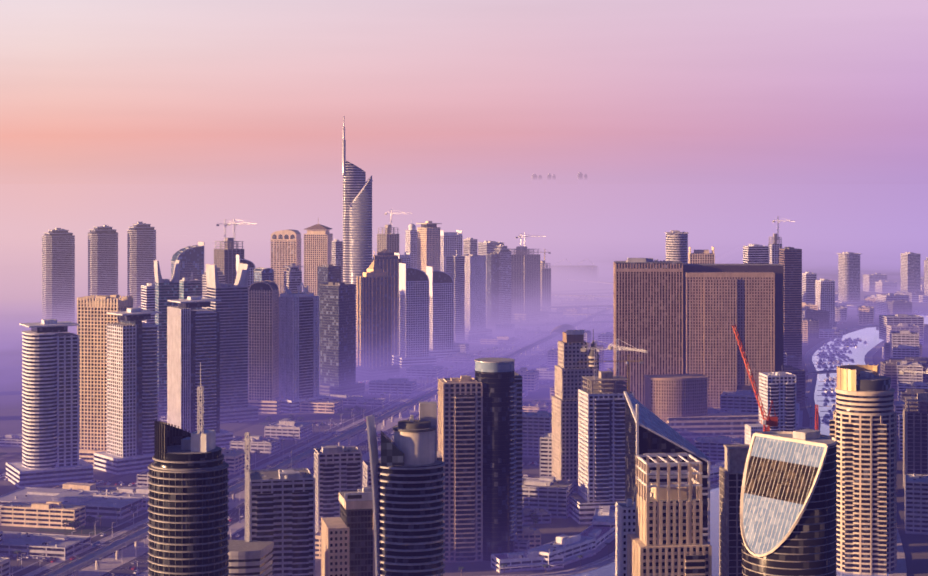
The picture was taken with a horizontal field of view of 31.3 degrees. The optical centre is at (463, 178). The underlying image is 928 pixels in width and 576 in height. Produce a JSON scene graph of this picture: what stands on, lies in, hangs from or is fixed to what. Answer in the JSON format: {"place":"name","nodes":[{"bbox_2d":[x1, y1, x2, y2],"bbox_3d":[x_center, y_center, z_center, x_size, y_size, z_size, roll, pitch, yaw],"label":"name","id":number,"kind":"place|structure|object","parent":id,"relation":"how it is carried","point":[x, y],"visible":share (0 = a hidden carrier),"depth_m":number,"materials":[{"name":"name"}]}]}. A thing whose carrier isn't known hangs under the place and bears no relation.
{"place":"outdoors","nodes":[
{"label":"outdoors","id":0,"kind":"place"},
{"bbox_2d":[0,223,801,575],"bbox_3d":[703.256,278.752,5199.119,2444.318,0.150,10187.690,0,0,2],"label":"roads","id":1,"kind":"structure","parent":0,"point":[140,555],"depth_m":1690.30,"materials":[{"name":"grey asphalt"}]},
{"bbox_2d":[10,303,611,575],"bbox_3d":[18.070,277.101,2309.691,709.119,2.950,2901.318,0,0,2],"label":"traffic","id":2,"kind":"object","parent":1,"relation":"on","point":[134,562],"visible":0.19,"depth_m":1744.72,"materials":[{"name":"white metal"}]},
{"bbox_2d":[15,298,612,575],"bbox_3d":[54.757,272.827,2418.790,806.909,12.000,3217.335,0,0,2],"label":"street lamps","id":3,"kind":"object","parent":1,"relation":"on","point":[98,542],"visible":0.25,"depth_m":1710.40,"materials":[{"name":"white metal"}]},
{"bbox_2d":[42,222,789,575],"bbox_3d":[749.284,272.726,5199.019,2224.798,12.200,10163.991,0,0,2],"label":"metro viaduct","id":4,"kind":"object","parent":1,"relation":"on","point":[116,546],"visible":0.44,"depth_m":1629.66,"materials":[{"name":"concrete"}]},
{"bbox_2d":[0,184,927,575],"bbox_3d":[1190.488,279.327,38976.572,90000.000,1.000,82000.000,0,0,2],"label":"ground","id":5,"kind":"structure","parent":0,"point":[612,224],"depth_m":9575.36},
{"bbox_2d":[6,319,92,487],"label":"skyscraper","id":6,"kind":"structure","parent":5,"relation":"on","point":[50,406],"depth_m":1514.23,"materials":[{"name":"white glass"}]},
{"bbox_2d":[42,228,74,331],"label":"skyscraper","id":7,"kind":"structure","parent":5,"relation":"on","point":[58,274],"depth_m":3001.97,"materials":[{"name":"grey glass"}]},
{"bbox_2d":[88,224,117,297],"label":"skyscraper","id":8,"kind":"structure","parent":5,"relation":"on","point":[103,260],"depth_m":3000.20,"materials":[{"name":"grey glass"}]},
{"bbox_2d":[77,295,132,465],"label":"skyscraper","id":9,"kind":"structure","parent":5,"relation":"on","point":[94,318],"depth_m":1611.69,"materials":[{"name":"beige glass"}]},
{"bbox_2d":[94,306,160,474],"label":"skyscraper","id":10,"kind":"structure","parent":5,"relation":"on","point":[132,378],"depth_m":1581.38,"materials":[{"name":"beige concrete"}]},
{"bbox_2d":[127,222,155,307],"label":"skyscraper","id":11,"kind":"structure","parent":5,"relation":"on","point":[141,247],"depth_m":2997.87,"materials":[{"name":"grey glass"}]},
{"bbox_2d":[141,283,154,323],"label":"skyscraper","id":12,"kind":"structure","parent":5,"relation":"on","point":[148,296],"depth_m":2145.86,"materials":[{"name":"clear glass"}]},
{"bbox_2d":[154,260,180,415],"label":"skyscraper","id":13,"kind":"structure","parent":5,"relation":"on","point":[166,290],"depth_m":1945.70,"materials":[{"name":"grey glass"}]},
{"bbox_2d":[171,242,203,309],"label":"skyscraper","id":14,"kind":"structure","parent":5,"relation":"on","point":[191,258],"depth_m":2450.82,"materials":[{"name":"blue glass"}]},
{"bbox_2d":[148,362,228,575],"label":"skyscraper","id":15,"kind":"structure","parent":5,"relation":"on","point":[188,501],"depth_m":804.01,"materials":[{"name":"black glass"}]},
{"bbox_2d":[179,277,200,309],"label":"skyscraper","id":16,"kind":"structure","parent":5,"relation":"on","point":[190,286],"depth_m":2048.52,"materials":[{"name":"grey glass"}]},
{"bbox_2d":[167,296,232,447],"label":"skyscraper","id":17,"kind":"structure","parent":5,"relation":"on","point":[193,339],"depth_m":1708.62,"materials":[{"name":"beige glass"}]},
{"bbox_2d":[202,264,224,309],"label":"skyscraper","id":18,"kind":"structure","parent":5,"relation":"on","point":[221,277],"depth_m":2253.43,"materials":[{"name":"grey glass"}]},
{"bbox_2d":[206,263,257,422],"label":"skyscraper","id":19,"kind":"structure","parent":5,"relation":"on","point":[231,306],"depth_m":1901.88,"materials":[{"name":"grey glass"}]},
{"bbox_2d":[214,219,251,284],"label":"skyscraper","id":20,"kind":"structure","parent":5,"relation":"on","point":[225,259],"depth_m":2345.05,"materials":[{"name":"grey concrete"}]},
{"bbox_2d":[236,254,254,289],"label":"skyscraper","id":21,"kind":"structure","parent":5,"relation":"on","point":[251,269],"depth_m":2248.61,"materials":[{"name":"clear glass"}]},
{"bbox_2d":[228,432,273,575],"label":"building","id":22,"kind":"structure","parent":5,"relation":"on","point":[247,557],"depth_m":891.51,"materials":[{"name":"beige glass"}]},
{"bbox_2d":[253,267,273,282],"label":"building","id":23,"kind":"structure","parent":5,"relation":"on","point":[261,274],"depth_m":2197.95,"materials":[{"name":"grey concrete"}]},
{"bbox_2d":[248,280,283,413],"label":"skyscraper","id":24,"kind":"structure","parent":5,"relation":"on","point":[263,346],"depth_m":1970.88,"materials":[{"name":"brown glass"}]},
{"bbox_2d":[245,450,314,575],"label":"high-rise building","id":25,"kind":"structure","parent":5,"relation":"on","point":[282,509],"depth_m":992.34,"materials":[{"name":"grey glass"}]},
{"bbox_2d":[270,229,301,295],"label":"skyscraper","id":26,"kind":"structure","parent":5,"relation":"on","point":[285,247],"depth_m":2739.03,"materials":[{"name":"beige concrete"}]},
{"bbox_2d":[283,263,302,292],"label":"skyscraper","id":27,"kind":"structure","parent":5,"relation":"on","point":[292,278],"depth_m":2346.72,"materials":[{"name":"grey glass"}]},
{"bbox_2d":[0,295,605,575],"bbox_3d":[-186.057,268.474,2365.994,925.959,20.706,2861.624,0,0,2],"label":"highway","id":28,"kind":"structure","parent":5,"relation":"on","point":[47,509],"depth_m":1426.83,"materials":[{"name":"grey asphalt"}]},
{"bbox_2d":[279,282,328,412],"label":"skyscraper","id":29,"kind":"structure","parent":5,"relation":"on","point":[298,344],"depth_m":1988.93,"materials":[{"name":"grey glass"}]},
{"bbox_2d":[14,303,597,566],"bbox_3d":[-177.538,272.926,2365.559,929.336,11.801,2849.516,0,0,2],"label":"jlt trees","id":30,"kind":"object","parent":5,"relation":"on","point":[72,524],"visible":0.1,"depth_m":1873.06,"materials":[{"name":"green plant"}]},
{"bbox_2d":[304,218,332,295],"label":"skyscraper","id":31,"kind":"structure","parent":5,"relation":"on","point":[318,238],"depth_m":2687.57,"materials":[{"name":"beige concrete"}]},
{"bbox_2d":[317,265,340,378],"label":"skyscraper","id":32,"kind":"structure","parent":5,"relation":"on","point":[328,273],"depth_m":2295.78,"materials":[{"name":"blue glass"}]},
{"bbox_2d":[331,239,342,281],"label":"skyscraper","id":33,"kind":"structure","parent":5,"relation":"on","point":[337,252],"depth_m":2647.72,"materials":[{"name":"grey glass"}]},
{"bbox_2d":[314,445,361,532],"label":"high-rise building","id":34,"kind":"structure","parent":5,"relation":"on","point":[337,469],"depth_m":1245.40,"materials":[{"name":"beige concrete"}]},
{"bbox_2d":[319,282,364,395],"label":"skyscraper","id":35,"kind":"structure","parent":5,"relation":"on","point":[337,337],"depth_m":2114.08,"materials":[{"name":"grey glass"}]},
{"bbox_2d":[321,487,374,575],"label":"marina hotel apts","id":36,"kind":"structure","parent":5,"relation":"on","point":[347,543],"depth_m":913.95,"materials":[{"name":"beige concrete"}]},
{"bbox_2d":[342,127,372,364],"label":"skyscraper","id":37,"kind":"structure","parent":5,"relation":"on","point":[357,223],"depth_m":2475.56,"materials":[{"name":"grey glass"}]},
{"bbox_2d":[362,459,380,486],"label":"building","id":38,"kind":"structure","parent":5,"relation":"on","point":[366,476],"depth_m":1321.87,"materials":[{"name":"beige concrete"}]},
{"bbox_2d":[356,251,399,378],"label":"skyscraper","id":39,"kind":"structure","parent":5,"relation":"on","point":[374,321],"depth_m":2321.71,"materials":[{"name":"beige glass"}]},
{"bbox_2d":[372,249,401,354],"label":"skyscraper","id":40,"kind":"structure","parent":5,"relation":"on","point":[387,261],"depth_m":2489.84,"materials":[{"name":"blue glass"}]},
{"bbox_2d":[377,209,408,252],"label":"skyscraper","id":41,"kind":"structure","parent":5,"relation":"on","point":[388,240],"depth_m":2893.81,"materials":[{"name":"concrete"}]},
{"bbox_2d":[394,252,410,266],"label":"skyscraper","id":42,"kind":"structure","parent":5,"relation":"on","point":[406,258],"depth_m":2694.18,"materials":[{"name":"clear glass"}]},
{"bbox_2d":[366,402,444,575],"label":"skyscraper","id":43,"kind":"structure","parent":5,"relation":"on","point":[407,479],"depth_m":852.10,"materials":[{"name":"black glass"}]},
{"bbox_2d":[405,224,416,268],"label":"skyscraper","id":44,"kind":"structure","parent":5,"relation":"on","point":[411,240],"depth_m":2942.72,"materials":[{"name":"grey concrete"}]},
{"bbox_2d":[392,263,436,367],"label":"skyscraper","id":45,"kind":"structure","parent":5,"relation":"on","point":[413,316],"depth_m":2447.25,"materials":[{"name":"grey glass"}]},
{"bbox_2d":[416,221,441,272],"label":"skyscraper","id":46,"kind":"structure","parent":5,"relation":"on","point":[428,243],"depth_m":2888.55,"materials":[{"name":"beige glass"}]},
{"bbox_2d":[426,266,459,358],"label":"skyscraper","id":47,"kind":"structure","parent":5,"relation":"on","point":[441,314],"depth_m":2553.61,"materials":[{"name":"grey glass"}]},
{"bbox_2d":[440,230,462,272],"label":"skyscraper","id":48,"kind":"structure","parent":5,"relation":"on","point":[451,243],"depth_m":3035.89,"materials":[{"name":"grey glass"}]},
{"bbox_2d":[446,251,464,342],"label":"skyscraper","id":49,"kind":"structure","parent":5,"relation":"on","point":[455,267],"depth_m":2788.53,"materials":[{"name":"blue glass"}]},
{"bbox_2d":[463,238,476,254],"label":"skyscraper","id":50,"kind":"structure","parent":5,"relation":"on","point":[469,245],"depth_m":3139.92,"materials":[{"name":"grey glass"}]},
{"bbox_2d":[465,254,491,338],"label":"skyscraper","id":51,"kind":"structure","parent":5,"relation":"on","point":[475,293],"depth_m":2883.49,"materials":[{"name":"grey glass"}]},
{"bbox_2d":[437,358,522,562],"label":"skyscraper","id":52,"kind":"structure","parent":5,"relation":"on","point":[480,437],"depth_m":1206.18,"materials":[{"name":"beige glass"}]},
{"bbox_2d":[478,241,503,314],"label":"skyscraper","id":53,"kind":"structure","parent":5,"relation":"on","point":[486,247],"depth_m":3228.01,"materials":[{"name":"grey glass"}]},
{"bbox_2d":[486,253,500,328],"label":"skyscraper","id":54,"kind":"structure","parent":5,"relation":"on","point":[492,320],"depth_m":3076.97,"materials":[{"name":"blue glass"}]},
{"bbox_2d":[493,243,511,323],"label":"skyscraper","id":55,"kind":"structure","parent":5,"relation":"on","point":[505,276],"depth_m":3084.01,"materials":[{"name":"grey glass"}]},
{"bbox_2d":[510,233,548,321],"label":"skyscraper","id":56,"kind":"structure","parent":5,"relation":"on","point":[525,284],"depth_m":3246.30,"materials":[{"name":"concrete"}]},
{"bbox_2d":[540,249,550,314],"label":"skyscraper","id":57,"kind":"structure","parent":5,"relation":"on","point":[545,287],"depth_m":3382.08,"materials":[{"name":"concrete"}]},
{"bbox_2d":[514,324,600,339],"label":"metro station","id":58,"kind":"object","parent":5,"relation":"on","point":[561,329],"visible":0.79,"depth_m":2897.03,"materials":[{"name":"concrete"}]},
{"bbox_2d":[518,292,612,329],"bbox_3d":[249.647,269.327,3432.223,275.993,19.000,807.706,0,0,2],"label":"roads","id":59,"kind":"structure","parent":5,"relation":"on","point":[575,314],"depth_m":3267.99,"materials":[{"name":"grey asphalt"}]},
{"bbox_2d":[548,258,597,284],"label":"building","id":60,"kind":"structure","parent":5,"relation":"on","point":[583,272],"depth_m":4341.17,"materials":[{"name":"concrete"}]},
{"bbox_2d":[552,329,599,491],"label":"skyscraper","id":61,"kind":"structure","parent":5,"relation":"on","point":[570,371],"depth_m":1402.42,"materials":[{"name":"beige glass"}]},
{"bbox_2d":[569,339,647,523],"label":"high-rise building","id":62,"kind":"structure","parent":5,"relation":"on","point":[601,440],"depth_m":1346.78,"materials":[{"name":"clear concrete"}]},
{"bbox_2d":[315,290,927,558],"bbox_3d":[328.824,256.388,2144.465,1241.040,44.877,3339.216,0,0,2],"label":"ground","id":63,"kind":"structure","parent":5,"relation":"on","point":[548,491],"depth_m":1656.22,"materials":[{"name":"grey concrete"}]},
{"bbox_2d":[615,499,634,575],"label":"skyscraper","id":64,"kind":"structure","parent":5,"relation":"on","point":[624,519],"depth_m":884.57,"materials":[{"name":"white concrete"}]},
{"bbox_2d":[459,397,811,575],"bbox_3d":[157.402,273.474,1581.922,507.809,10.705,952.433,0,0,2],"label":"promenade trees","id":65,"kind":"object","parent":5,"relation":"on","point":[580,557],"visible":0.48,"depth_m":1182.51,"materials":[{"name":"green plant"}]},
{"bbox_2d":[491,403,802,572],"bbox_3d":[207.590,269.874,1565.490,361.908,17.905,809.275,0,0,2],"label":"lowrise","id":66,"kind":"structure","parent":5,"relation":"on","point":[561,551],"depth_m":1217.29,"materials":[{"name":"beige concrete"}]},
{"bbox_2d":[624,391,709,543],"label":"wedge tower","id":67,"kind":"structure","parent":5,"relation":"on","point":[647,431],"depth_m":1001.28,"materials":[{"name":"blue glass"}]},
{"bbox_2d":[665,230,688,263],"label":"skyscraper","id":68,"kind":"structure","parent":5,"relation":"on","point":[676,245],"depth_m":2323.45,"materials":[{"name":"beige concrete"}]},
{"bbox_2d":[529,306,858,527],"bbox_3d":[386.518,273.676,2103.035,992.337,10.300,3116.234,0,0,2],"label":"marina trees","id":69,"kind":"object","parent":5,"relation":"on","point":[534,519],"visible":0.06,"depth_m":1331.64,"materials":[{"name":"green plant"}]},
{"bbox_2d":[613,258,783,407],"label":"large building","id":70,"kind":"structure","parent":5,"relation":"on","point":[674,317],"depth_m":1884.08,"materials":[{"name":"brown glass"}]},
{"bbox_2d":[644,374,758,437],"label":"building","id":71,"kind":"structure","parent":5,"relation":"on","point":[677,403],"depth_m":1781.30,"materials":[{"name":"concrete"}]},
{"bbox_2d":[688,247,714,263],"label":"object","id":72,"kind":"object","parent":5,"relation":"on","point":[701,257],"visible":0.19,"depth_m":2275.55,"materials":[{"name":"beige concrete"}]},
{"bbox_2d":[551,278,857,308],"bbox_3d":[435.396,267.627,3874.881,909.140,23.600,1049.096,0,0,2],"label":"road","id":73,"kind":"structure","parent":5,"relation":"on","point":[846,304],"depth_m":3626.90,"materials":[{"name":"grey asphalt"}]},
{"bbox_2d":[484,312,927,575],"bbox_3d":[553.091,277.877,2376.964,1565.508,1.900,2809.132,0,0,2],"label":"promenade","id":74,"kind":"structure","parent":5,"relation":"on","point":[901,570],"depth_m":1513.24,"materials":[{"name":"concrete"}]},
{"bbox_2d":[719,444,749,575],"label":"high-rise building","id":75,"kind":"structure","parent":5,"relation":"on","point":[731,472],"depth_m":896.30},
{"bbox_2d":[743,244,768,263],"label":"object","id":76,"kind":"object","parent":5,"relation":"on","point":[755,254],"visible":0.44,"depth_m":2470.23,"materials":[{"name":"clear glass"}]},
{"bbox_2d":[745,424,767,443],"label":"building","id":77,"kind":"structure","parent":5,"relation":"on","point":[751,430],"depth_m":1540.84,"materials":[{"name":"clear glass"}]},
{"bbox_2d":[607,273,927,428],"bbox_3d":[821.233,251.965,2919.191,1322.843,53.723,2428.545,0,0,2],"label":"bank blocks","id":78,"kind":"structure","parent":5,"relation":"on","point":[900,323],"depth_m":2838.81,"materials":[{"name":"grey concrete"}]},
{"bbox_2d":[759,372,795,431],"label":"tower","id":79,"kind":"structure","parent":5,"relation":"on","point":[780,387],"depth_m":1613.01,"materials":[{"name":"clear glass"}]},
{"bbox_2d":[768,216,794,263],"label":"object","id":80,"kind":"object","parent":5,"relation":"on","point":[774,247],"visible":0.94,"depth_m":2573.33,"materials":[{"name":"grey glass"}]},
{"bbox_2d":[740,429,836,575],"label":"skyscraper","id":81,"kind":"structure","parent":5,"relation":"on","point":[788,510],"depth_m":788.96,"materials":[{"name":"grey glass"}]},
{"bbox_2d":[779,247,801,368],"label":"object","id":82,"kind":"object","parent":5,"relation":"on","point":[790,259],"visible":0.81,"depth_m":2419.09,"materials":[{"name":"grey glass"}]},
{"bbox_2d":[802,272,816,303],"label":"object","id":83,"kind":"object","parent":5,"relation":"on","point":[808,286],"visible":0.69,"depth_m":3197.47,"materials":[{"name":"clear glass"}]},
{"bbox_2d":[815,279,834,320],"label":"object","id":84,"kind":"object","parent":5,"relation":"on","point":[825,294],"visible":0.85,"depth_m":3096.32,"materials":[{"name":"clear glass"}]},
{"bbox_2d":[805,370,879,377],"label":"canal bridge","id":85,"kind":"structure","parent":5,"relation":"on","point":[827,372],"depth_m":2315.59,"materials":[{"name":"concrete"}]},
{"bbox_2d":[835,252,863,308],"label":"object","id":86,"kind":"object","parent":5,"relation":"on","point":[848,277],"visible":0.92,"depth_m":3548.74,"materials":[{"name":"grey glass"}]},
{"bbox_2d":[845,325,878,329],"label":"canal bridge","id":87,"kind":"structure","parent":5,"relation":"on","point":[865,326],"depth_m":3039.22,"materials":[{"name":"concrete"}]},
{"bbox_2d":[829,364,896,574],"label":"skyscraper","id":88,"kind":"structure","parent":5,"relation":"on","point":[863,427],"depth_m":1167.93,"materials":[{"name":"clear glass"}]},
{"bbox_2d":[901,252,920,301],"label":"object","id":89,"kind":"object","parent":5,"relation":"on","point":[910,272],"visible":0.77,"depth_m":3747.46,"materials":[{"name":"grey glass"}]},
{"bbox_2d":[899,364,927,488],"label":"high-rise building","id":90,"kind":"structure","parent":5,"relation":"on","point":[915,435],"depth_m":1469.34,"materials":[{"name":"concrete"}]},
{"bbox_2d":[899,389,927,399],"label":"road","id":91,"kind":"structure","parent":5,"relation":"on","point":[906,393],"depth_m":1893.16,"materials":[{"name":"grey asphalt"}]},
{"bbox_2d":[919,257,927,302],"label":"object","id":92,"kind":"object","parent":5,"relation":"on","point":[923,298],"visible":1,"depth_m":3719.23,"materials":[{"name":"grey glass"}]},
{"bbox_2d":[0,0,927,183],"label":"sky","id":93,"kind":"structure","parent":0,"point":[92,91],"materials":[{"name":"pink"}]},
{"bbox_2d":[532,172,586,210],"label":"distant skyscrapers","id":94,"kind":"structure","parent":0,"point":[580,191],"depth_m":13964.56,"materials":[{"name":"purple glass"}]},
{"bbox_2d":[627,454,711,575],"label":"skyscraper","id":95,"kind":"structure","parent":0,"point":[666,539],"depth_m":825.50,"materials":[{"name":"beige concrete"}]},
{"bbox_2d":[572,313,927,575],"bbox_3d":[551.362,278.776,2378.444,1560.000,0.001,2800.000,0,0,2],"label":"marina water","id":96,"kind":"structure","parent":0,"point":[870,336],"depth_m":2077.92,"materials":[{"name":"blue liquid"}]},
{"bbox_2d":[813,310,927,425],"bbox_3d":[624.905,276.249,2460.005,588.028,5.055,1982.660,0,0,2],"label":"marina boats","id":97,"kind":"object","parent":96,"relation":"on","point":[831,356],"visible":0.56,"depth_m":2510.99,"materials":[{"name":"plastic"}]},
{"bbox_2d":[732,324,777,431],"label":"construction crane","id":98,"kind":"object","parent":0,"point":[771,421],"visible":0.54,"depth_m":897.64,"materials":[{"name":"red metal"}]},
{"bbox_2d":[815,405,817,429],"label":"crane","id":99,"kind":"object","parent":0,"point":[816,417],"visible":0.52,"depth_m":888.29,"materials":[{"name":"red metal"}]},
{"bbox_2d":[889,357,927,369],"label":"road","id":100,"kind":"structure","parent":0,"point":[917,358],"depth_m":2367.07,"materials":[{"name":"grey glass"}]}
]}

